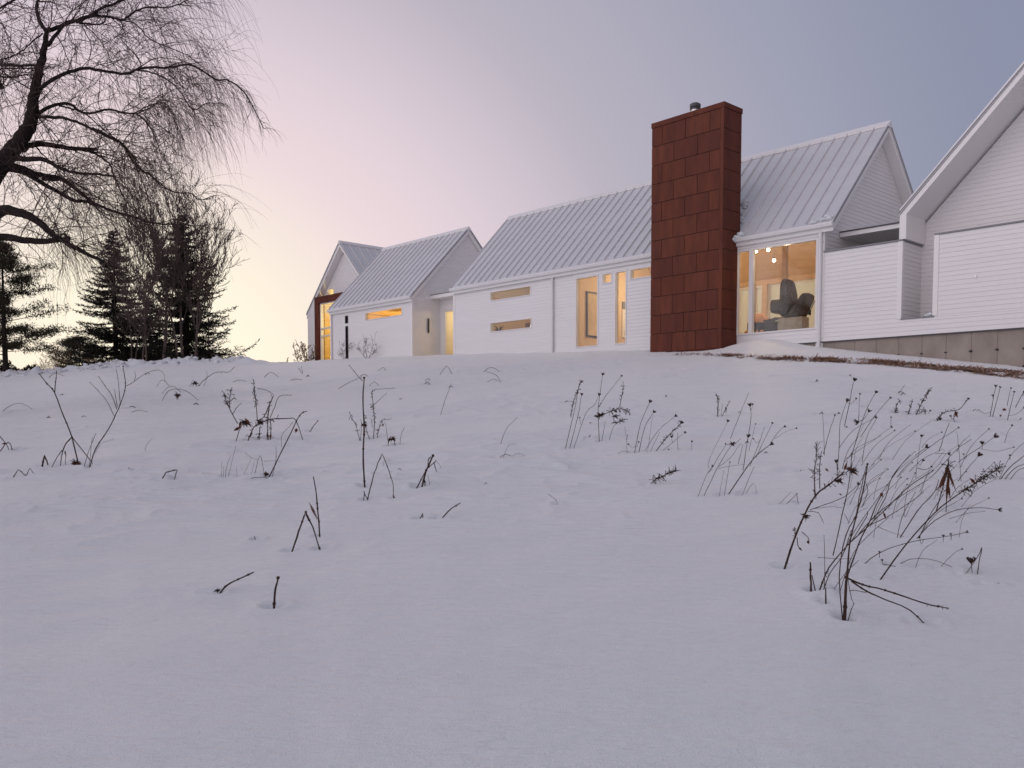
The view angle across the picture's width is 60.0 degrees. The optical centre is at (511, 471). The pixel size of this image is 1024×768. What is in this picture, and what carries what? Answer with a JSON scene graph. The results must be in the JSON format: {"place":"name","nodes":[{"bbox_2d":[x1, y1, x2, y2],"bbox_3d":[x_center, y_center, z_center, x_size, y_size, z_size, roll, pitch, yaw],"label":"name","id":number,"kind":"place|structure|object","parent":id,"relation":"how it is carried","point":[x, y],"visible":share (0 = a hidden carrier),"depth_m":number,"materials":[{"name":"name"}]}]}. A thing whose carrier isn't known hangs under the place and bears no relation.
{"place":"outdoors","nodes":[
{"label":"outdoors","id":0,"kind":"place"},
{"bbox_2d":[0,339,1023,767],"bbox_3d":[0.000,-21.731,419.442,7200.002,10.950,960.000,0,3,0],"label":"snow ground","id":1,"kind":"structure","parent":0,"point":[604,605],"depth_m":5.61,"materials":[{"name":"white snow"}]},
{"bbox_2d":[0,436,11,450],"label":"dead weed","id":2,"kind":"object","parent":1,"relation":"on","point":[4,444],"visible":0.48,"depth_m":13.65,"materials":[{"name":"brown plant"}]},
{"bbox_2d":[0,359,29,371],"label":"evergreen bush","id":3,"kind":"object","parent":1,"relation":"on","point":[12,366],"visible":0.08,"depth_m":46.67,"materials":[{"name":"grey plant"}]},
{"bbox_2d":[22,364,40,370],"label":"evergreen bush","id":4,"kind":"object","parent":1,"relation":"on","point":[30,367],"visible":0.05,"depth_m":47.01,"materials":[{"name":"grey plant"}]},
{"bbox_2d":[0,241,73,371],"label":"pine tree","id":5,"kind":"object","parent":1,"relation":"on","point":[5,303],"visible":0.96,"depth_m":44.43,"materials":[{"name":"green plant"}]},
{"bbox_2d":[31,352,52,369],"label":"brush bush","id":6,"kind":"object","parent":1,"relation":"on","point":[48,363],"visible":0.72,"depth_m":54.73,"materials":[{"name":"brown plant"}]},
{"bbox_2d":[41,455,47,466],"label":"broken twig","id":7,"kind":"object","parent":1,"relation":"on","point":[44,457],"visible":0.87,"depth_m":11.46,"materials":[{"name":"plant"}]},
{"bbox_2d":[49,341,70,368],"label":"brush bush","id":8,"kind":"object","parent":1,"relation":"on","point":[57,363],"visible":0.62,"depth_m":54.67,"materials":[{"name":"brown plant"}]},
{"bbox_2d":[39,370,92,466],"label":"dead weed","id":9,"kind":"object","parent":1,"relation":"on","point":[74,462],"visible":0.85,"depth_m":11.30,"materials":[{"name":"brown plant"}]},
{"bbox_2d":[32,335,107,369],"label":"bush","id":10,"kind":"object","parent":1,"relation":"on","point":[72,341],"visible":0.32,"depth_m":58.87,"materials":[{"name":"grey plant"}]},
{"bbox_2d":[65,231,162,366],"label":"spruce tree","id":11,"kind":"object","parent":1,"relation":"on","point":[106,336],"visible":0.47,"depth_m":51.03,"materials":[{"name":"green plant"}]},
{"bbox_2d":[84,366,164,466],"bbox_3d":[-4.826,-0.671,11.027,1.086,1.291,0.259,0,3,0],"label":"dead weed","id":12,"kind":"object","parent":1,"relation":"on","point":[112,412],"visible":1,"depth_m":11.04,"materials":[{"name":"brown plant"}]},
{"bbox_2d":[113,349,151,360],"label":"evergreen bush","id":13,"kind":"object","parent":1,"relation":"on","point":[121,357],"visible":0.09,"depth_m":49.49,"materials":[{"name":"grey plant"}]},
{"bbox_2d":[0,0,286,351],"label":"willow tree","id":14,"kind":"object","parent":1,"relation":"on","point":[16,145],"visible":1,"depth_m":19.22,"materials":[{"name":"brown plant"}]},
{"bbox_2d":[110,152,179,358],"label":"bare tree","id":15,"kind":"object","parent":1,"relation":"on","point":[172,326],"visible":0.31,"depth_m":46.84,"materials":[{"name":"brown plant"}]},
{"bbox_2d":[111,208,182,360],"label":"bare tree","id":16,"kind":"object","parent":1,"relation":"on","point":[161,307],"visible":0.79,"depth_m":46.42,"materials":[{"name":"brown plant"}]},
{"bbox_2d":[84,195,210,358],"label":"bare tree","id":17,"kind":"object","parent":1,"relation":"on","point":[133,294],"visible":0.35,"depth_m":49.04,"materials":[{"name":"brown plant"}]},
{"bbox_2d":[0,355,302,376],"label":"snow bank","id":18,"kind":"structure","parent":1,"relation":"on","point":[121,365],"depth_m":42.66,"materials":[{"name":"white snow"}]},
{"bbox_2d":[125,302,177,356],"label":"spruce tree","id":19,"kind":"object","parent":1,"relation":"on","point":[155,333],"visible":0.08,"depth_m":55.52,"materials":[{"name":"grey plant"}]},
{"bbox_2d":[126,218,193,359],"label":"bare tree","id":20,"kind":"object","parent":1,"relation":"on","point":[166,316],"visible":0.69,"depth_m":47.05,"materials":[{"name":"brown plant"}]},
{"bbox_2d":[162,389,197,400],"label":"fallen stem","id":21,"kind":"object","parent":1,"relation":"on","point":[177,395],"visible":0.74,"depth_m":21.55,"materials":[{"name":"brown plant"}]},
{"bbox_2d":[126,161,236,357],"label":"bare tree","id":22,"kind":"object","parent":1,"relation":"on","point":[200,271],"visible":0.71,"depth_m":47.77,"materials":[{"name":"brown plant"}]},
{"bbox_2d":[128,215,259,360],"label":"spruce tree","id":23,"kind":"object","parent":1,"relation":"on","point":[188,333],"visible":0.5,"depth_m":49.09,"materials":[{"name":"green plant"}]},
{"bbox_2d":[165,184,249,356],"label":"bare tree","id":24,"kind":"object","parent":1,"relation":"on","point":[194,281],"visible":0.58,"depth_m":48.17,"materials":[{"name":"brown plant"}]},
{"bbox_2d":[190,368,232,385],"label":"fallen stem","id":25,"kind":"object","parent":1,"relation":"on","point":[195,383],"visible":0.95,"depth_m":27.46,"materials":[{"name":"brown plant"}]},
{"bbox_2d":[214,572,253,593],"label":"fallen stem","id":26,"kind":"object","parent":1,"relation":"on","point":[225,586],"visible":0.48,"depth_m":5.38,"materials":[{"name":"brown plant"}]},
{"bbox_2d":[221,446,280,476],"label":"dead grass tuft","id":27,"kind":"object","parent":1,"relation":"on","point":[236,469],"visible":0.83,"depth_m":9.70,"materials":[{"name":"plant"}]},
{"bbox_2d":[222,379,302,440],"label":"dead weed","id":28,"kind":"object","parent":1,"relation":"on","point":[246,422],"visible":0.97,"depth_m":12.82,"materials":[{"name":"brown plant"}]},
{"bbox_2d":[273,576,279,608],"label":"broken twig","id":29,"kind":"object","parent":1,"relation":"on","point":[275,588],"visible":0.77,"depth_m":5.06,"materials":[{"name":"brown plant"}]},
{"bbox_2d":[263,411,306,476],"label":"dead weed","id":30,"kind":"object","parent":1,"relation":"on","point":[266,473],"visible":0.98,"depth_m":9.53,"materials":[{"name":"brown plant"}]},
{"bbox_2d":[292,340,317,361],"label":"shrub","id":31,"kind":"object","parent":1,"relation":"on","point":[304,356],"visible":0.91,"depth_m":49.59,"materials":[{"name":"brown plant"}]},
{"bbox_2d":[291,511,320,551],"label":"broken twig","id":32,"kind":"object","parent":1,"relation":"on","point":[307,516],"visible":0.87,"depth_m":6.34,"materials":[{"name":"brown plant"}]},
{"bbox_2d":[309,476,320,536],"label":"broken twig","id":33,"kind":"object","parent":1,"relation":"on","point":[313,511],"visible":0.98,"depth_m":6.76,"materials":[{"name":"brown plant"}]},
{"bbox_2d":[339,341,353,358],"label":"shrub","id":34,"kind":"object","parent":1,"relation":"on","point":[343,351],"visible":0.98,"depth_m":42.02,"materials":[{"name":"grey plant"}]},
{"bbox_2d":[349,365,365,487],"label":"dead weed","id":35,"kind":"object","parent":1,"relation":"on","point":[364,480],"visible":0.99,"depth_m":8.64,"materials":[{"name":"plant"}]},
{"bbox_2d":[352,334,377,357],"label":"shrub","id":36,"kind":"object","parent":1,"relation":"on","point":[358,348],"visible":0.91,"depth_m":40.64,"materials":[{"name":"grey plant"}]},
{"bbox_2d":[349,388,391,440],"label":"dead weed","id":37,"kind":"object","parent":1,"relation":"on","point":[373,419],"visible":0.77,"depth_m":12.38,"materials":[{"name":"brown plant"}]},
{"bbox_2d":[363,454,394,500],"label":"broken twig","id":38,"kind":"object","parent":1,"relation":"on","point":[373,477],"visible":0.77,"depth_m":8.00,"materials":[{"name":"brown plant"}]},
{"bbox_2d":[385,424,404,445],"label":"dead weed","id":39,"kind":"object","parent":1,"relation":"on","point":[392,438],"visible":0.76,"depth_m":11.43,"materials":[{"name":"brown plant"}]},
{"bbox_2d":[416,454,440,487],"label":"broken twig","id":40,"kind":"object","parent":1,"relation":"on","point":[424,475],"visible":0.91,"depth_m":8.34,"materials":[{"name":"plant"}]},
{"bbox_2d":[565,380,600,448],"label":"dead weed","id":41,"kind":"object","parent":1,"relation":"on","point":[577,392],"visible":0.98,"depth_m":10.11,"materials":[{"name":"brown plant"}]},
{"bbox_2d":[594,373,630,441],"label":"dead weed","id":42,"kind":"object","parent":1,"relation":"on","point":[598,415],"visible":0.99,"depth_m":10.41,"materials":[{"name":"brown plant"}]},
{"bbox_2d":[618,399,692,453],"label":"dead weed","id":43,"kind":"object","parent":1,"relation":"on","point":[650,401],"visible":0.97,"depth_m":9.49,"materials":[{"name":"brown plant"}]},
{"bbox_2d":[306,62,1023,366],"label":"house","id":44,"kind":"structure","parent":1,"relation":"on","point":[885,259],"depth_m":26.98,"materials":[{"name":"white"}]},
{"bbox_2d":[320,301,334,359],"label":"window","id":45,"kind":"structure","parent":44,"relation":"in","point":[322,328],"depth_m":49.66,"materials":[{"name":"white"}]},
{"bbox_2d":[345,326,348,358],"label":"window","id":46,"kind":"structure","parent":44,"relation":"in","point":[346,327],"depth_m":42.83,"materials":[{"name":"grey metal"}]},
{"bbox_2d":[364,306,401,320],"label":"window","id":47,"kind":"structure","parent":44,"relation":"in","point":[365,313],"depth_m":40.52,"materials":[{"name":"white wood"}]},
{"bbox_2d":[444,309,452,354],"bbox_3d":[-2.294,-5.892,39.016,0.167,2.646,2.116,-3,4,-43],"label":"glass door","id":48,"kind":"structure","parent":44,"relation":"in","point":[447,310],"depth_m":39.72,"materials":[{"name":"white"}]},
{"bbox_2d":[490,285,530,300],"bbox_3d":[-0.047,-6.882,34.215,0.144,0.386,2.346,-3,4,-43],"label":"window","id":49,"kind":"structure","parent":44,"relation":"in","point":[491,292],"depth_m":34.24,"materials":[{"name":"white wood"}]},
{"bbox_2d":[490,317,531,332],"bbox_3d":[-0.034,-5.668,34.269,0.144,0.396,2.386,-3,4,-43],"label":"window","id":50,"kind":"structure","parent":44,"relation":"in","point":[491,323],"depth_m":34.35,"materials":[{"name":"white wood"}]},
{"bbox_2d":[575,274,598,347],"bbox_3d":[2.668,-5.662,31.335,0.144,2.476,1.096,-3,4,-43],"label":"window","id":51,"kind":"structure","parent":44,"relation":"in","point":[576,279],"depth_m":31.65,"materials":[{"name":"white"}]},
{"bbox_2d":[586,291,596,337],"bbox_3d":[3.296,-5.974,33.822,1.350,1.700,0.035,-3,4,-43],"label":"picture frame","id":52,"kind":"object","parent":44,"relation":"attached to","point":[591,314],"visible":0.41,"depth_m":33.56,"materials":[{"name":"black paint"}]},
{"bbox_2d":[601,272,611,283],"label":"window","id":53,"kind":"structure","parent":44,"relation":"in","point":[602,275],"depth_m":30.68,"materials":[{"name":"white"}]},
{"bbox_2d":[614,270,626,344],"bbox_3d":[3.725,-5.597,30.190,0.144,2.476,0.536,-3,4,-43],"label":"window","id":54,"kind":"structure","parent":44,"relation":"in","point":[616,272],"depth_m":30.31,"materials":[{"name":"white"}]},
{"bbox_2d":[622,302,624,337],"bbox_3d":[4.735,-5.999,35.146,1.100,1.400,0.040,-3,4,-43],"label":"canvas picture","id":55,"kind":"object","parent":44,"relation":"attached to","point":[623,319],"visible":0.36,"depth_m":34.80,"materials":[{"name":"white paint"}]},
{"bbox_2d":[629,265,650,279],"bbox_3d":[4.498,-6.613,29.294,0.144,0.366,1.496,-3,4,-43],"label":"window","id":56,"kind":"structure","parent":44,"relation":"in","point":[630,270],"depth_m":29.66,"materials":[{"name":"white"}]},
{"bbox_2d":[732,231,745,240],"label":"snow clump","id":57,"kind":"object","parent":44,"relation":"on","point":[740,234],"visible":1,"depth_m":26.43,"materials":[{"name":"white snow"}]},
{"bbox_2d":[740,211,745,222],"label":"snow clump","id":58,"kind":"object","parent":44,"relation":"on","point":[743,218],"visible":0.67,"depth_m":27.23,"materials":[{"name":"white snow"}]},
{"bbox_2d":[739,288,748,333],"bbox_3d":[8.903,-5.707,33.721,0.144,2.476,0.546,-3,4,-43],"label":"window","id":59,"kind":"structure","parent":44,"relation":"in","point":[744,293],"depth_m":33.74,"materials":[{"name":"white"}]},
{"bbox_2d":[741,199,749,208],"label":"snow clump","id":60,"kind":"object","parent":44,"relation":"on","point":[744,203],"visible":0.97,"depth_m":27.78,"materials":[{"name":"white snow"}]},
{"bbox_2d":[744,313,767,332],"bbox_3d":[8.238,-4.754,30.000,0.674,1.264,0.856,-3,4,-43],"label":"tan armchair","id":61,"kind":"object","parent":44,"relation":"on","point":[759,317],"visible":0.22,"depth_m":29.91,"materials":[{"name":"fabric"}]},
{"bbox_2d":[756,287,761,312],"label":"window","id":62,"kind":"structure","parent":44,"relation":"in","point":[758,289],"depth_m":33.24,"materials":[{"name":"white"}]},
{"bbox_2d":[736,237,818,335],"bbox_3d":[7.706,-5.353,25.883,0.147,2.556,2.676,-3,4,-43],"label":"window","id":63,"kind":"structure","parent":44,"relation":"in","point":[751,298],"depth_m":26.41,"materials":[{"name":"white"}]},
{"bbox_2d":[769,279,814,327],"bbox_3d":[10.235,-5.641,32.278,0.144,2.506,1.916,-3,4,-43],"label":"window","id":64,"kind":"structure","parent":44,"relation":"in","point":[807,286],"depth_m":31.95,"materials":[{"name":"white"}]},
{"bbox_2d":[770,279,813,317],"bbox_3d":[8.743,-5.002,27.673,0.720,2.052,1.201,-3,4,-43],"label":"lounge chair","id":65,"kind":"object","parent":44,"relation":"on","point":[788,303],"visible":0.83,"depth_m":27.49,"materials":[{"name":"fabric"}]},
{"bbox_2d":[778,316,808,329],"bbox_3d":[8.425,-4.271,26.581,0.400,0.680,0.800,-3,4,-43],"label":"stone bench","id":66,"kind":"object","parent":44,"relation":"on","point":[800,322],"visible":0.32,"depth_m":26.37,"materials":[{"name":"beige stone"}]},
{"bbox_2d":[810,214,834,224],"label":"snow clump","id":67,"kind":"object","parent":44,"relation":"on","point":[827,217],"visible":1,"depth_m":24.59,"materials":[{"name":"white snow"}]},
{"bbox_2d":[649,465,680,483],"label":"fallen stem","id":68,"kind":"object","parent":1,"relation":"on","point":[659,475],"visible":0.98,"depth_m":7.80,"materials":[{"name":"brown plant"}]},
{"bbox_2d":[715,394,729,416],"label":"dead weed","id":69,"kind":"object","parent":1,"relation":"on","point":[718,406],"visible":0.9,"depth_m":12.33,"materials":[{"name":"brown plant"}]},
{"bbox_2d":[698,393,796,495],"bbox_3d":[1.907,-0.197,7.181,0.823,0.889,0.142,0,3,0],"label":"dead weed","id":70,"kind":"object","parent":1,"relation":"on","point":[748,435],"visible":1,"depth_m":7.19,"materials":[{"name":"brown plant"}]},
{"bbox_2d":[809,562,815,591],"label":"broken twig","id":71,"kind":"object","parent":1,"relation":"on","point":[810,577],"visible":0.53,"depth_m":4.76,"materials":[{"name":"plant"}]},
{"bbox_2d":[783,441,860,568],"bbox_3d":[1.820,0.215,5.220,0.448,0.793,0.159,1,3,9],"label":"dead weed","id":72,"kind":"object","parent":1,"relation":"on","point":[837,480],"visible":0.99,"depth_m":5.20,"materials":[{"name":"brown plant"}]},
{"bbox_2d":[677,352,1023,378],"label":"dead grass","id":73,"kind":"structure","parent":1,"relation":"on","point":[945,367],"depth_m":20.51,"materials":[{"name":"brown plant"}]},
{"bbox_2d":[822,378,892,474],"bbox_3d":[3.059,-0.375,7.829,0.635,0.909,0.200,0,3,0],"label":"dead weed","id":74,"kind":"object","parent":1,"relation":"on","point":[847,400],"visible":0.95,"depth_m":7.83,"materials":[{"name":"brown plant"}]},
{"bbox_2d":[818,453,933,590],"bbox_3d":[1.908,0.333,4.710,0.588,0.880,0.231,0,3,0],"label":"dead weed","id":75,"kind":"object","parent":1,"relation":"on","point":[860,532],"visible":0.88,"depth_m":4.71,"materials":[{"name":"brown plant"}]},
{"bbox_2d":[839,463,948,622],"bbox_3d":[1.869,0.372,4.350,0.515,0.845,0.177,-1,3,-12],"label":"dead weed","id":76,"kind":"object","parent":1,"relation":"on","point":[844,613],"visible":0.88,"depth_m":4.33,"materials":[{"name":"brown plant"}]},
{"bbox_2d":[899,385,931,414],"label":"dead weed","id":77,"kind":"object","parent":1,"relation":"on","point":[922,401],"visible":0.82,"depth_m":12.30,"materials":[{"name":"brown plant"}]},
{"bbox_2d":[864,530,968,567],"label":"dead weed","id":78,"kind":"object","parent":1,"relation":"on","point":[943,535],"visible":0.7,"depth_m":5.32,"materials":[{"name":"brown plant"}]},
{"bbox_2d":[880,461,1005,579],"bbox_3d":[2.458,0.297,5.075,0.771,0.721,0.196,0,3,0],"label":"dead weed","id":79,"kind":"object","parent":1,"relation":"on","point":[974,483],"visible":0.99,"depth_m":5.09,"materials":[{"name":"brown plant"}]},
{"bbox_2d":[936,459,956,511],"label":"dead weed","id":80,"kind":"object","parent":1,"relation":"on","point":[945,476],"visible":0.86,"depth_m":6.71,"materials":[{"name":"brown plant"}]},
{"bbox_2d":[936,397,969,421],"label":"dead weed","id":81,"kind":"object","parent":1,"relation":"on","point":[955,414],"visible":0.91,"depth_m":11.70,"materials":[{"name":"brown plant"}]},
{"bbox_2d":[897,423,1014,480],"bbox_3d":[3.966,-0.150,7.938,1.092,0.575,0.109,0,3,-2],"label":"dead weed","id":82,"kind":"object","parent":1,"relation":"on","point":[981,442],"visible":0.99,"depth_m":7.96,"materials":[{"name":"brown plant"}]},
{"bbox_2d":[965,547,981,573],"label":"dead weed","id":83,"kind":"object","parent":1,"relation":"on","point":[970,560],"visible":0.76,"depth_m":5.18,"materials":[{"name":"brown plant"}]},
{"bbox_2d":[978,384,1023,420],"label":"dead weed","id":84,"kind":"object","parent":1,"relation":"on","point":[1004,409],"visible":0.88,"depth_m":12.26,"materials":[{"name":"brown plant"}]},
{"bbox_2d":[999,444,1023,478],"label":"dead weed","id":85,"kind":"object","parent":1,"relation":"on","point":[1011,466],"visible":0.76,"depth_m":8.15,"materials":[{"name":"brown plant"}]},
{"bbox_2d":[0,0,1023,369],"label":"sky","id":86,"kind":"structure","parent":0,"point":[401,121],"materials":[{"name":"purple"}]},
{"bbox_2d":[747,322,763,331],"bbox_3d":[7.575,-4.289,27.430,0.400,0.620,0.440,-3,4,-43],"label":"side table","id":87,"kind":"object","parent":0,"point":[758,326],"visible":0.29,"depth_m":27.21,"materials":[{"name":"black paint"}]},
{"bbox_2d":[763,317,780,331],"bbox_3d":[8.011,-4.355,27.175,0.616,0.780,0.616,-3,4,-43],"label":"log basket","id":88,"kind":"object","parent":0,"point":[771,324],"visible":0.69,"depth_m":26.94,"materials":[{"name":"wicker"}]}
]}

